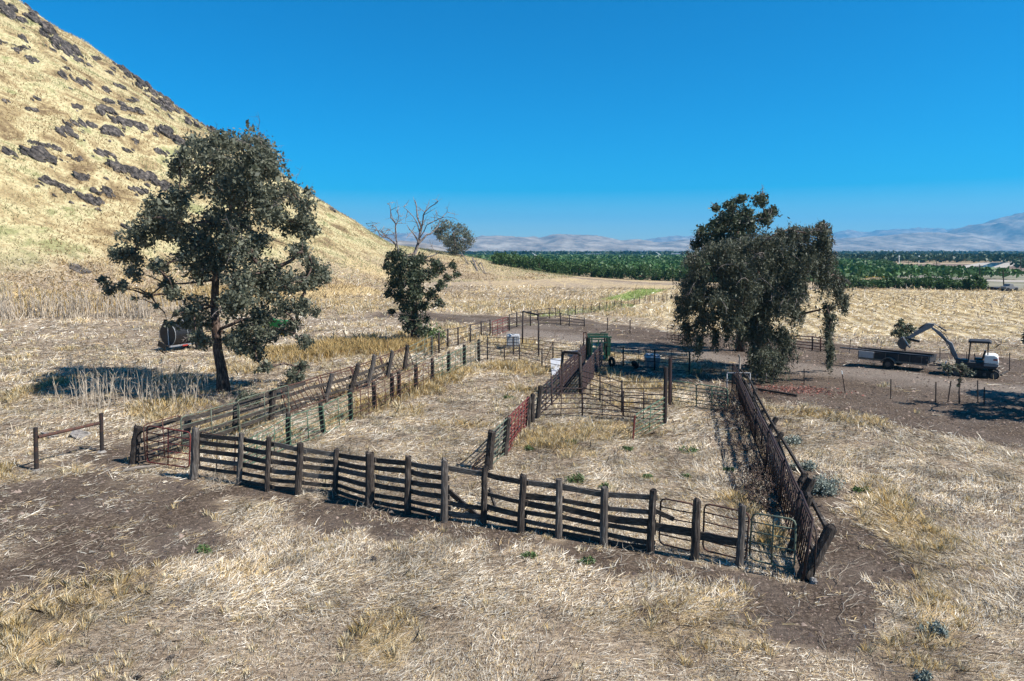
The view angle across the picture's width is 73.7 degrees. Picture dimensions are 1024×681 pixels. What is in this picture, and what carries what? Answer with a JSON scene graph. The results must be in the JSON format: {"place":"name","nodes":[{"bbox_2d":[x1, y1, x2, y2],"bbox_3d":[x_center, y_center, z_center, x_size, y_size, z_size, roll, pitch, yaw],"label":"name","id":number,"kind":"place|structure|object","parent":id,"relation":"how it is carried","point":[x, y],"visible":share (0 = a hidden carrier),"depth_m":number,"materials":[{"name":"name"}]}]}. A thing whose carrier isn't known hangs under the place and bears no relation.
{"place":"outdoors","nodes":[
{"label":"outdoors","id":0,"kind":"place"},
{"bbox_2d":[387,241,451,251],"bbox_3d":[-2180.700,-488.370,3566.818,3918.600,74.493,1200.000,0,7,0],"label":"mountain range","id":1,"kind":"structure","parent":0,"point":[421,245],"depth_m":3323.85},
{"bbox_2d":[0,0,1023,680],"bbox_3d":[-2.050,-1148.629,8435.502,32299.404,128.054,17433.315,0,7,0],"label":"ground","id":2,"kind":"structure","parent":0,"point":[194,522],"depth_m":23.05,"materials":[{"name":"plant"}]},
{"bbox_2d":[0,1,17,19],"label":"rock outcrop","id":3,"kind":"object","parent":2,"relation":"on","point":[8,10],"visible":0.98,"depth_m":170.78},
{"bbox_2d":[19,145,57,164],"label":"rock outcrop","id":4,"kind":"object","parent":2,"relation":"on","point":[39,152],"visible":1,"depth_m":116.55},
{"bbox_2d":[38,20,58,37],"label":"rock outcrop","id":5,"kind":"object","parent":2,"relation":"on","point":[46,29],"visible":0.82,"depth_m":176.88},
{"bbox_2d":[50,34,72,49],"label":"rock outcrop","id":6,"kind":"object","parent":2,"relation":"on","point":[57,41],"visible":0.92,"depth_m":171.61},
{"bbox_2d":[55,124,78,139],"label":"rock outcrop","id":7,"kind":"object","parent":2,"relation":"on","point":[69,130],"visible":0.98,"depth_m":129.11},
{"bbox_2d":[31,413,106,471],"bbox_3d":[-17.001,3.950,26.171,0.443,1.848,2.868,4,8,27],"label":"hitching rail","id":8,"kind":"object","parent":2,"relation":"on","point":[36,436],"visible":0.8,"depth_m":25.75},
{"bbox_2d":[61,43,83,57],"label":"rock outcrop","id":9,"kind":"object","parent":2,"relation":"on","point":[68,51],"visible":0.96,"depth_m":172.82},
{"bbox_2d":[90,185,113,198],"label":"rock outcrop","id":10,"kind":"object","parent":2,"relation":"on","point":[108,192],"visible":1,"depth_m":117.16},
{"bbox_2d":[94,103,118,115],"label":"rock outcrop","id":11,"kind":"object","parent":2,"relation":"on","point":[101,107],"visible":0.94,"depth_m":146.75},
{"bbox_2d":[0,283,221,324],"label":"dead stalks","id":12,"kind":"object","parent":2,"relation":"on","point":[4,308],"visible":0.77,"depth_m":79.98,"materials":[{"name":"plant"}]},
{"bbox_2d":[98,124,124,136],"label":"rock outcrop","id":13,"kind":"object","parent":2,"relation":"on","point":[112,130],"visible":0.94,"depth_m":141.43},
{"bbox_2d":[103,159,126,173],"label":"rock outcrop","id":14,"kind":"object","parent":2,"relation":"on","point":[118,166],"visible":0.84,"depth_m":128.61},
{"bbox_2d":[108,115,133,126],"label":"rock outcrop","id":15,"kind":"object","parent":2,"relation":"on","point":[120,120],"visible":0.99,"depth_m":147.20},
{"bbox_2d":[48,346,207,415],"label":"dead stalks","id":16,"kind":"object","parent":2,"relation":"on","point":[147,379],"visible":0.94,"depth_m":37.33,"materials":[{"name":"plant"}]},
{"bbox_2d":[128,424,142,464],"bbox_3d":[-14.311,4.059,25.913,0.655,1.856,0.340,0,7,0],"label":"corner post","id":17,"kind":"object","parent":2,"relation":"on","point":[134,455],"visible":0.85,"depth_m":25.79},
{"bbox_2d":[131,169,159,181],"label":"rock outcrop","id":18,"kind":"object","parent":2,"relation":"on","point":[146,175],"visible":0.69,"depth_m":133.06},
{"bbox_2d":[143,415,181,462],"bbox_3d":[-13.460,3.789,26.375,0.052,1.538,1.731,3,8,22],"label":"pipe hurdle","id":19,"kind":"object","parent":2,"relation":"on","point":[164,447],"visible":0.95,"depth_m":26.23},
{"bbox_2d":[154,124,173,138],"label":"rock outcrop","id":20,"kind":"object","parent":2,"relation":"on","point":[166,130],"visible":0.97,"depth_m":154.11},
{"bbox_2d":[146,425,190,467],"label":"pipe gate","id":21,"kind":"structure","parent":2,"relation":"on","point":[168,451],"depth_m":25.36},
{"bbox_2d":[157,320,202,349],"bbox_3d":[-26.822,-0.521,56.513,2.070,2.450,5.052,3,8,25],"label":"tank trailer","id":22,"kind":"object","parent":2,"relation":"on","point":[171,337],"visible":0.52,"depth_m":54.85,"materials":[{"name":"black plastic"}]},
{"bbox_2d":[94,119,332,393],"bbox_3d":[-16.509,-4.394,38.060,14.552,15.537,9.273,3,8,22],"label":"eucalyptus tree","id":23,"kind":"object","parent":2,"relation":"on","point":[257,163],"visible":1,"depth_m":36.17,"materials":[{"name":"green plant"}]},
{"bbox_2d":[165,387,268,425],"bbox_3d":[-15.694,3.173,34.336,5.192,0.935,5.984,4,9,30],"label":"dry brush","id":24,"kind":"object","parent":2,"relation":"on","point":[220,400],"visible":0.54,"depth_m":35.36,"materials":[{"name":"beige plant"}]},
{"bbox_2d":[227,387,263,407],"bbox_3d":[-13.915,2.998,35.809,1.580,0.973,1.933,1,8,11],"label":"bush","id":25,"kind":"object","parent":2,"relation":"on","point":[247,394],"visible":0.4,"depth_m":35.81,"materials":[{"name":"green plant"}]},
{"bbox_2d":[137,344,408,460],"bbox_3d":[-10.302,2.623,35.929,1.400,2.404,21.891,3,8,19],"label":"timber fence","id":26,"kind":"object","parent":2,"relation":"on","point":[271,401],"visible":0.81,"depth_m":31.53,"materials":[{"name":"wood"}]},
{"bbox_2d":[180,402,240,451],"bbox_3d":[-12.446,3.544,28.311,0.052,1.503,3.041,3,8,23],"label":"pipe hurdle","id":27,"kind":"object","parent":26,"relation":"attached to","point":[181,425],"visible":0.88,"depth_m":28.28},
{"bbox_2d":[237,385,289,431],"bbox_3d":[-11.380,3.111,31.416,0.051,1.544,3.739,2,8,17],"label":"pipe hurdle","id":28,"kind":"object","parent":26,"relation":"attached to","point":[265,415],"visible":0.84,"depth_m":31.35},
{"bbox_2d":[0,0,576,306],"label":"hill grass","id":29,"kind":"structure","parent":2,"relation":"on","point":[323,202],"depth_m":139.26,"materials":[{"name":"plant"}]},
{"bbox_2d":[279,376,326,412],"bbox_3d":[-10.669,2.843,35.065,0.520,1.645,3.828,2,8,12],"label":"feeder rack","id":30,"kind":"object","parent":2,"relation":"on","point":[302,395],"visible":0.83,"depth_m":35.02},
{"bbox_2d":[253,325,397,396],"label":"dead stalks","id":31,"kind":"object","parent":2,"relation":"on","point":[264,382],"visible":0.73,"depth_m":48.74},
{"bbox_2d":[319,367,357,397],"bbox_3d":[-9.754,2.452,38.590,0.520,1.516,2.916,3,8,21],"label":"feeder rack","id":32,"kind":"object","parent":2,"relation":"on","point":[335,379],"visible":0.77,"depth_m":38.45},
{"bbox_2d":[285,339,478,444],"bbox_3d":[-5.768,2.339,39.218,0.660,2.102,24.163,2,8,17],"label":"post and panel fence","id":33,"kind":"object","parent":2,"relation":"on","point":[288,414],"visible":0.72,"depth_m":34.97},
{"bbox_2d":[243,417,290,467],"bbox_3d":[-9.460,3.889,26.235,0.128,1.293,3.148,2,8,19],"label":"pipe hurdle","id":34,"kind":"object","parent":33,"relation":"attached to","point":[272,439],"visible":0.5,"depth_m":26.67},
{"bbox_2d":[290,406,324,445],"bbox_3d":[-8.637,3.564,28.849,0.122,1.339,2.474,2,8,18],"label":"pipe hurdle","id":35,"kind":"object","parent":33,"relation":"attached to","point":[307,424],"visible":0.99,"depth_m":28.84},
{"bbox_2d":[322,392,352,431],"bbox_3d":[-7.885,3.246,31.101,0.123,1.385,2.454,2,8,18],"label":"pipe hurdle","id":36,"kind":"object","parent":33,"relation":"attached to","point":[338,411],"visible":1,"depth_m":31.08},
{"bbox_2d":[352,385,376,418],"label":"pipe hurdle","id":37,"kind":"object","parent":33,"relation":"attached to","point":[363,399],"visible":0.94,"depth_m":33.57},
{"bbox_2d":[361,197,464,339],"bbox_3d":[-8.159,-6.162,60.998,7.571,13.449,7.512,-7,10,-42],"label":"half dead tree","id":38,"kind":"object","parent":2,"relation":"on","point":[413,278],"visible":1,"depth_m":60.02,"materials":[{"name":"green plant"}]},
{"bbox_2d":[180,468,656,554],"bbox_3d":[-4.004,5.098,21.226,16.868,0.576,2.265,3,8,22],"label":"dry brush","id":39,"kind":"object","parent":2,"relation":"on","point":[220,484],"visible":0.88,"depth_m":22.80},
{"bbox_2d":[432,218,476,254],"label":"round tree","id":40,"kind":"object","parent":2,"relation":"on","point":[451,240],"visible":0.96,"depth_m":196.26,"materials":[{"name":"green plant"}]},
{"bbox_2d":[189,426,745,567],"bbox_3d":[-2.650,4.543,20.970,18.631,2.427,1.084,3,8,22],"label":"timber fence","id":41,"kind":"object","parent":2,"relation":"on","point":[604,494],"visible":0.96,"depth_m":20.20,"materials":[{"name":"wood"}]},
{"bbox_2d":[658,498,692,550],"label":"pipe gate","id":42,"kind":"structure","parent":41,"relation":"attached to","point":[659,533],"depth_m":18.59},
{"bbox_2d":[702,504,749,558],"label":"pipe gate","id":43,"kind":"structure","parent":41,"relation":"attached to","point":[747,531],"depth_m":18.18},
{"bbox_2d":[431,311,530,354],"bbox_3d":[-2.585,-0.939,64.160,1.283,2.045,22.805,3,8,21],"label":"pipe fence","id":44,"kind":"object","parent":2,"relation":"on","point":[448,340],"visible":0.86,"depth_m":59.60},
{"bbox_2d":[491,250,510,264],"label":"orchard tree","id":45,"kind":"object","parent":2,"relation":"on","point":[499,260],"visible":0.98,"depth_m":194.90,"materials":[{"name":"green plant"}]},
{"bbox_2d":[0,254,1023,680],"bbox_3d":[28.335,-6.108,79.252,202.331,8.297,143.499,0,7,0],"label":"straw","id":46,"kind":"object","parent":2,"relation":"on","point":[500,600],"visible":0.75,"depth_m":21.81,"materials":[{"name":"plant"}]},
{"bbox_2d":[0,257,1023,680],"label":"dry grass","id":47,"kind":"structure","parent":2,"relation":"on","point":[378,343],"depth_m":31.74,"materials":[{"name":"plant"}]},
{"bbox_2d":[0,324,1023,678],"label":"dry twigs","id":48,"kind":"object","parent":2,"relation":"on","point":[484,526],"visible":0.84,"depth_m":18.67,"materials":[{"name":"plant"}]},
{"bbox_2d":[0,329,1023,680],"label":"dirt clods","id":49,"kind":"object","parent":2,"relation":"on","point":[180,535],"visible":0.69,"depth_m":21.96,"materials":[{"name":"soil"}]},
{"bbox_2d":[484,385,542,469],"bbox_3d":[0.278,3.651,29.264,0.580,2.005,9.055,2,8,14],"label":"post and panel fence","id":50,"kind":"object","parent":2,"relation":"on","point":[532,416],"visible":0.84,"depth_m":26.80,"materials":[{"name":"wood"}]},
{"bbox_2d":[508,397,528,451],"bbox_3d":[0.245,3.485,29.252,0.202,1.586,4.980,1,8,11],"label":"pipe hurdle","id":51,"kind":"object","parent":50,"relation":"attached to","point":[511,415],"visible":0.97,"depth_m":29.04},
{"bbox_2d":[506,251,522,266],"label":"orchard tree","id":52,"kind":"object","parent":2,"relation":"on","point":[517,260],"visible":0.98,"depth_m":195.75,"materials":[{"name":"green plant"}]},
{"bbox_2d":[479,339,562,369],"bbox_3d":[1.181,1.064,48.938,8.034,1.933,2.707,6,10,41],"label":"pipe fence","id":53,"kind":"object","parent":2,"relation":"on","point":[519,348],"visible":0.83,"depth_m":50.47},
{"bbox_2d":[487,337,580,359],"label":"pipe fence","id":54,"kind":"object","parent":2,"relation":"on","point":[552,347],"visible":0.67,"depth_m":52.76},
{"bbox_2d":[530,254,547,270],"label":"orchard tree","id":55,"kind":"object","parent":2,"relation":"on","point":[538,264],"visible":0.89,"depth_m":196.48,"materials":[{"name":"green plant"}]},
{"bbox_2d":[541,368,560,412],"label":"pipe fence","id":56,"kind":"object","parent":2,"relation":"on","point":[559,381],"visible":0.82,"depth_m":36.13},
{"bbox_2d":[542,259,561,272],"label":"orchard tree","id":57,"kind":"object","parent":2,"relation":"on","point":[553,265],"visible":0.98,"depth_m":195.27,"materials":[{"name":"green plant"}]},
{"bbox_2d":[558,259,574,274],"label":"orchard tree","id":58,"kind":"object","parent":2,"relation":"on","point":[565,267],"visible":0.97,"depth_m":195.19,"materials":[{"name":"green plant"}]},
{"bbox_2d":[561,350,581,395],"bbox_3d":[3.362,1.967,38.998,1.428,2.782,0.208,5,9,35],"label":"portal frame","id":59,"kind":"object","parent":2,"relation":"on","point":[580,363],"visible":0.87,"depth_m":38.64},
{"bbox_2d":[561,345,585,392],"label":"chute wall","id":60,"kind":"structure","parent":2,"relation":"on","point":[574,365],"depth_m":42.69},
{"bbox_2d":[572,259,588,275],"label":"orchard tree","id":61,"kind":"object","parent":2,"relation":"on","point":[580,270],"visible":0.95,"depth_m":194.71,"materials":[{"name":"green plant"}]},
{"bbox_2d":[582,259,600,276],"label":"orchard tree","id":62,"kind":"object","parent":2,"relation":"on","point":[595,272],"visible":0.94,"depth_m":194.62,"materials":[{"name":"green plant"}]},
{"bbox_2d":[582,343,602,390],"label":"chute wall","id":63,"kind":"structure","parent":2,"relation":"on","point":[590,368],"depth_m":43.45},
{"bbox_2d":[587,332,611,360],"bbox_3d":[6.540,0.380,51.752,1.740,2.117,2.040,0,7,0],"label":"squeeze chute","id":64,"kind":"object","parent":2,"relation":"on","point":[606,342],"visible":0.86,"depth_m":50.96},
{"bbox_2d":[541,387,662,419],"bbox_3d":[4.380,3.182,33.010,6.194,1.865,1.262,3,8,20],"label":"pipe fence","id":65,"kind":"object","parent":2,"relation":"on","point":[602,399],"visible":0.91,"depth_m":33.27,"materials":[{"name":"metal"}]},
{"bbox_2d":[606,261,624,278],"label":"orchard tree","id":66,"kind":"object","parent":2,"relation":"on","point":[618,272],"visible":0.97,"depth_m":193.12,"materials":[{"name":"green plant"}]},
{"bbox_2d":[559,294,674,317],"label":"wire fence","id":67,"kind":"object","parent":2,"relation":"on","point":[611,306],"visible":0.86,"depth_m":96.49,"materials":[{"name":"metal"}]},
{"bbox_2d":[582,370,663,412],"bbox_3d":[5.064,2.698,35.871,1.951,1.996,6.273,-5,9,-36],"label":"pipe fence","id":68,"kind":"object","parent":2,"relation":"on","point":[621,381],"visible":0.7,"depth_m":34.05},
{"bbox_2d":[623,263,640,279],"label":"orchard tree","id":69,"kind":"object","parent":2,"relation":"on","point":[631,272],"visible":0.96,"depth_m":190.98,"materials":[{"name":"green plant"}]},
{"bbox_2d":[634,262,652,279],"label":"orchard tree","id":70,"kind":"object","parent":2,"relation":"on","point":[645,271],"visible":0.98,"depth_m":189.99,"materials":[{"name":"green plant"}]},
{"bbox_2d":[605,346,689,373],"bbox_3d":[9.117,1.258,47.897,0.866,1.829,7.647,-6,9,-38],"label":"pipe fence","id":71,"kind":"object","parent":2,"relation":"on","point":[623,358],"visible":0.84,"depth_m":47.47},
{"bbox_2d":[644,353,660,367],"bbox_3d":[9.899,1.412,48.221,1.034,0.997,0.934,0,7,0],"label":"plastic bin","id":72,"kind":"object","parent":2,"relation":"on","point":[650,358],"visible":0.84,"depth_m":47.84,"materials":[{"name":"blue plastic"}]},
{"bbox_2d":[663,366,667,424],"bbox_3d":[7.016,2.619,31.230,0.197,2.874,0.166,0,7,0],"label":"pipe post","id":73,"kind":"object","parent":2,"relation":"on","point":[665,393],"visible":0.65,"depth_m":31.14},
{"bbox_2d":[634,397,664,437],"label":"pipe gate","id":74,"kind":"structure","parent":73,"relation":"attached to","point":[649,416],"depth_m":30.04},
{"bbox_2d":[668,358,671,404],"bbox_3d":[8.095,2.203,34.979,0.204,2.655,0.166,0,7,0],"label":"pipe post","id":75,"kind":"object","parent":2,"relation":"on","point":[670,381],"visible":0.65,"depth_m":34.91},
{"bbox_2d":[696,384,727,410],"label":"pipe hurdle","id":76,"kind":"object","parent":2,"relation":"on","point":[711,393],"visible":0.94,"depth_m":34.23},
{"bbox_2d":[442,250,1023,254],"bbox_3d":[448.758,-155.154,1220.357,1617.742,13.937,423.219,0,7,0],"label":"trees","id":77,"kind":"object","parent":2,"relation":"on","point":[684,252],"visible":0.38,"depth_m":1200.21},
{"bbox_2d":[687,185,786,351],"bbox_3d":[17.853,-5.438,54.105,8.505,13.300,8.123,-5,9,-34],"label":"broadleaf tree","id":78,"kind":"object","parent":2,"relation":"on","point":[732,218],"visible":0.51,"depth_m":52.22,"materials":[{"name":"green plant"}]},
{"bbox_2d":[738,375,745,420],"bbox_3d":[11.396,2.817,33.794,0.168,1.690,3.907,2,8,14],"label":"feeder rack","id":79,"kind":"object","parent":2,"relation":"on","point":[741,393],"visible":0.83,"depth_m":33.85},
{"bbox_2d":[745,388,755,445],"bbox_3d":[10.423,3.284,29.904,0.168,1.696,4.285,2,8,14],"label":"feeder rack","id":80,"kind":"object","parent":2,"relation":"on","point":[750,406],"visible":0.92,"depth_m":29.39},
{"bbox_2d":[682,380,829,525],"bbox_3d":[9.889,3.735,29.461,5.478,1.261,19.209,2,8,17],"label":"dry brush","id":81,"kind":"object","parent":2,"relation":"on","point":[753,467],"visible":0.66,"depth_m":25.39,"materials":[{"name":"brown plant"}]},
{"bbox_2d":[669,217,853,385],"bbox_3d":[16.194,-2.263,44.327,12.194,11.402,10.192,0,7,0],"label":"willow like tree","id":82,"kind":"object","parent":2,"relation":"on","point":[756,299],"visible":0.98,"depth_m":42.05,"materials":[{"name":"green plant"}]},
{"bbox_2d":[755,407,768,470],"bbox_3d":[9.559,3.762,26.192,0.065,1.690,3.521,2,8,13],"label":"feeder rack","id":83,"kind":"object","parent":2,"relation":"on","point":[759,418],"visible":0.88,"depth_m":26.09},
{"bbox_2d":[749,513,796,568],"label":"pipe gate","id":84,"kind":"structure","parent":2,"relation":"on","point":[773,535],"depth_m":17.62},
{"bbox_2d":[765,429,783,507],"bbox_3d":[8.880,4.272,23.136,0.114,1.846,2.951,2,8,12],"label":"fence panel","id":85,"kind":"object","parent":2,"relation":"on","point":[776,448],"visible":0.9,"depth_m":22.89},
{"bbox_2d":[736,369,837,580],"bbox_3d":[10.607,3.851,28.042,1.353,2.230,23.369,2,8,14],"label":"timber fence","id":86,"kind":"object","parent":2,"relation":"on","point":[829,530],"visible":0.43,"depth_m":18.72,"materials":[{"name":"wood"}]},
{"bbox_2d":[801,520,816,577],"bbox_3d":[7.836,5.236,18.039,0.043,1.364,2.471,2,8,16],"label":"pipe hurdle","id":87,"kind":"object","parent":86,"relation":"attached to","point":[815,540],"visible":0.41,"depth_m":16.90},
{"bbox_2d":[779,458,799,536],"bbox_3d":[8.301,4.775,20.491,0.187,1.782,2.670,2,8,13],"label":"fence panel","id":88,"kind":"object","parent":2,"relation":"on","point":[791,475],"visible":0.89,"depth_m":20.46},
{"bbox_2d":[729,382,872,399],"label":"leaf litter","id":89,"kind":"object","parent":2,"relation":"on","point":[788,389],"visible":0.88,"depth_m":39.85,"materials":[{"name":"plant"}]},
{"bbox_2d":[795,490,813,581],"bbox_3d":[7.669,5.095,18.069,0.217,1.771,2.487,2,8,16],"label":"fence panel","id":90,"kind":"object","parent":2,"relation":"on","point":[809,516],"visible":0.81,"depth_m":17.67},
{"bbox_2d":[789,460,822,470],"bbox_3d":[10.761,4.507,25.081,1.133,0.509,0.890,0,7,0],"label":"sage bush","id":91,"kind":"object","parent":2,"relation":"on","point":[809,465],"visible":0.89,"depth_m":24.99,"materials":[{"name":"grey plant"}]},
{"bbox_2d":[793,335,831,350],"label":"pipe fence","id":92,"kind":"object","parent":2,"relation":"on","point":[812,345],"visible":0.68,"depth_m":56.38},
{"bbox_2d":[808,470,845,496],"bbox_3d":[10.430,4.753,23.060,1.442,0.735,1.519,5,9,34],"label":"sage bush","id":93,"kind":"object","parent":2,"relation":"on","point":[822,486],"visible":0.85,"depth_m":22.78,"materials":[{"name":"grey plant"}]},
{"bbox_2d":[889,318,916,350],"bbox_3d":[30.643,-0.132,53.642,1.828,3.428,2.566,7,10,42],"label":"young tree","id":94,"kind":"object","parent":2,"relation":"on","point":[903,330],"visible":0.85,"depth_m":53.38,"materials":[{"name":"green plant"}]},
{"bbox_2d":[858,349,952,371],"bbox_3d":[27.020,1.391,46.819,5.565,1.080,2.600,7,10,45],"label":"flatbed trailer","id":95,"kind":"object","parent":2,"relation":"on","point":[889,360],"visible":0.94,"depth_m":46.37,"materials":[{"name":"black metal"}]},
{"bbox_2d":[840,347,933,356],"bbox_3d":[25.724,0.786,47.085,0.350,0.070,5.902,-7,10,-43],"label":"long plank timber","id":96,"kind":"object","parent":95,"relation":"on","point":[887,352],"visible":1,"depth_m":46.88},
{"bbox_2d":[906,271,932,288],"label":"grove tree","id":97,"kind":"object","parent":2,"relation":"on","point":[917,282],"visible":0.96,"depth_m":147.16,"materials":[{"name":"green plant"}]},
{"bbox_2d":[913,668,934,680],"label":"sage bush","id":98,"kind":"object","parent":2,"relation":"on","point":[924,676],"visible":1,"depth_m":13.00,"materials":[{"name":"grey plant"}]},
{"bbox_2d":[915,618,950,638],"bbox_3d":[8.996,6.129,14.540,0.645,0.314,0.510,0,7,0],"label":"sage bush","id":99,"kind":"object","parent":2,"relation":"on","point":[938,629],"visible":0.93,"depth_m":14.50,"materials":[{"name":"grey plant"}]},
{"bbox_2d":[898,323,998,378],"bbox_3d":[28.547,0.543,44.725,5.730,3.339,1.620,5,9,35],"label":"mini excavator","id":100,"kind":"object","parent":2,"relation":"on","point":[986,367],"visible":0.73,"depth_m":43.65,"materials":[{"name":"metal"}]},
{"bbox_2d":[938,362,976,403],"bbox_3d":[23.277,2.326,35.844,2.002,2.536,0.870,-2,8,-13],"label":"sapling","id":101,"kind":"object","parent":2,"relation":"on","point":[956,369],"visible":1,"depth_m":35.70,"materials":[{"name":"green plant"}]},
{"bbox_2d":[949,274,970,289],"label":"grove tree","id":102,"kind":"object","parent":2,"relation":"on","point":[956,284],"visible":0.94,"depth_m":144.82,"materials":[{"name":"green plant"}]},
{"bbox_2d":[962,274,989,289],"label":"grove tree","id":103,"kind":"object","parent":2,"relation":"on","point":[977,281],"visible":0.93,"depth_m":143.22,"materials":[{"name":"green plant"}]},
{"bbox_2d":[20,0,1023,239],"label":"sky","id":104,"kind":"structure","parent":0,"point":[616,119],"materials":[{"name":"blue"}]},
{"bbox_2d":[378,227,955,241],"bbox_3d":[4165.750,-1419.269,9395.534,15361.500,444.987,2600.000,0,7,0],"label":"mountain range","id":105,"kind":"structure","parent":0,"point":[838,235],"depth_m":9108.18,"materials":[{"name":"stone"}]},
{"bbox_2d":[560,270,869,282],"bbox_3d":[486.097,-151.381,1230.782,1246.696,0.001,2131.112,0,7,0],"label":"orchard floor","id":106,"kind":"structure","parent":0,"point":[808,281],"depth_m":215.14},
{"bbox_2d":[463,254,795,260],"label":"orchard","id":107,"kind":"object","parent":106,"relation":"on","point":[615,256],"visible":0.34,"depth_m":602.07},
{"bbox_2d":[646,267,664,280],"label":"orchard tree","id":108,"kind":"object","parent":106,"relation":"on","point":[659,275],"visible":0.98,"depth_m":188.97,"materials":[{"name":"green plant"}]},
{"bbox_2d":[663,264,679,280],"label":"orchard tree","id":109,"kind":"object","parent":106,"relation":"on","point":[668,275],"visible":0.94,"depth_m":187.55,"materials":[{"name":"green plant"}]},
{"bbox_2d":[477,254,1023,277],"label":"orchard","id":110,"kind":"object","parent":106,"relation":"on","point":[900,269],"visible":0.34,"depth_m":202.31,"materials":[{"name":"plant"}]},
{"bbox_2d":[834,258,886,263],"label":"orchard","id":111,"kind":"object","parent":106,"relation":"on","point":[852,260],"visible":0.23,"depth_m":307.72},
{"bbox_2d":[832,252,1023,262],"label":"orchard","id":112,"kind":"object","parent":106,"relation":"on","point":[956,258],"visible":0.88,"depth_m":514.80,"materials":[{"name":"plant"}]},
{"bbox_2d":[411,212,1023,251],"bbox_3d":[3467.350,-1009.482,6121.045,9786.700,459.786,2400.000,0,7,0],"label":"mountain range","id":113,"kind":"structure","parent":0,"point":[1006,233],"depth_m":5445.38,"materials":[{"name":"stone"}]},
{"bbox_2d":[893,274,1023,290],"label":"dirt field","id":114,"kind":"structure","parent":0,"point":[999,284],"depth_m":199.19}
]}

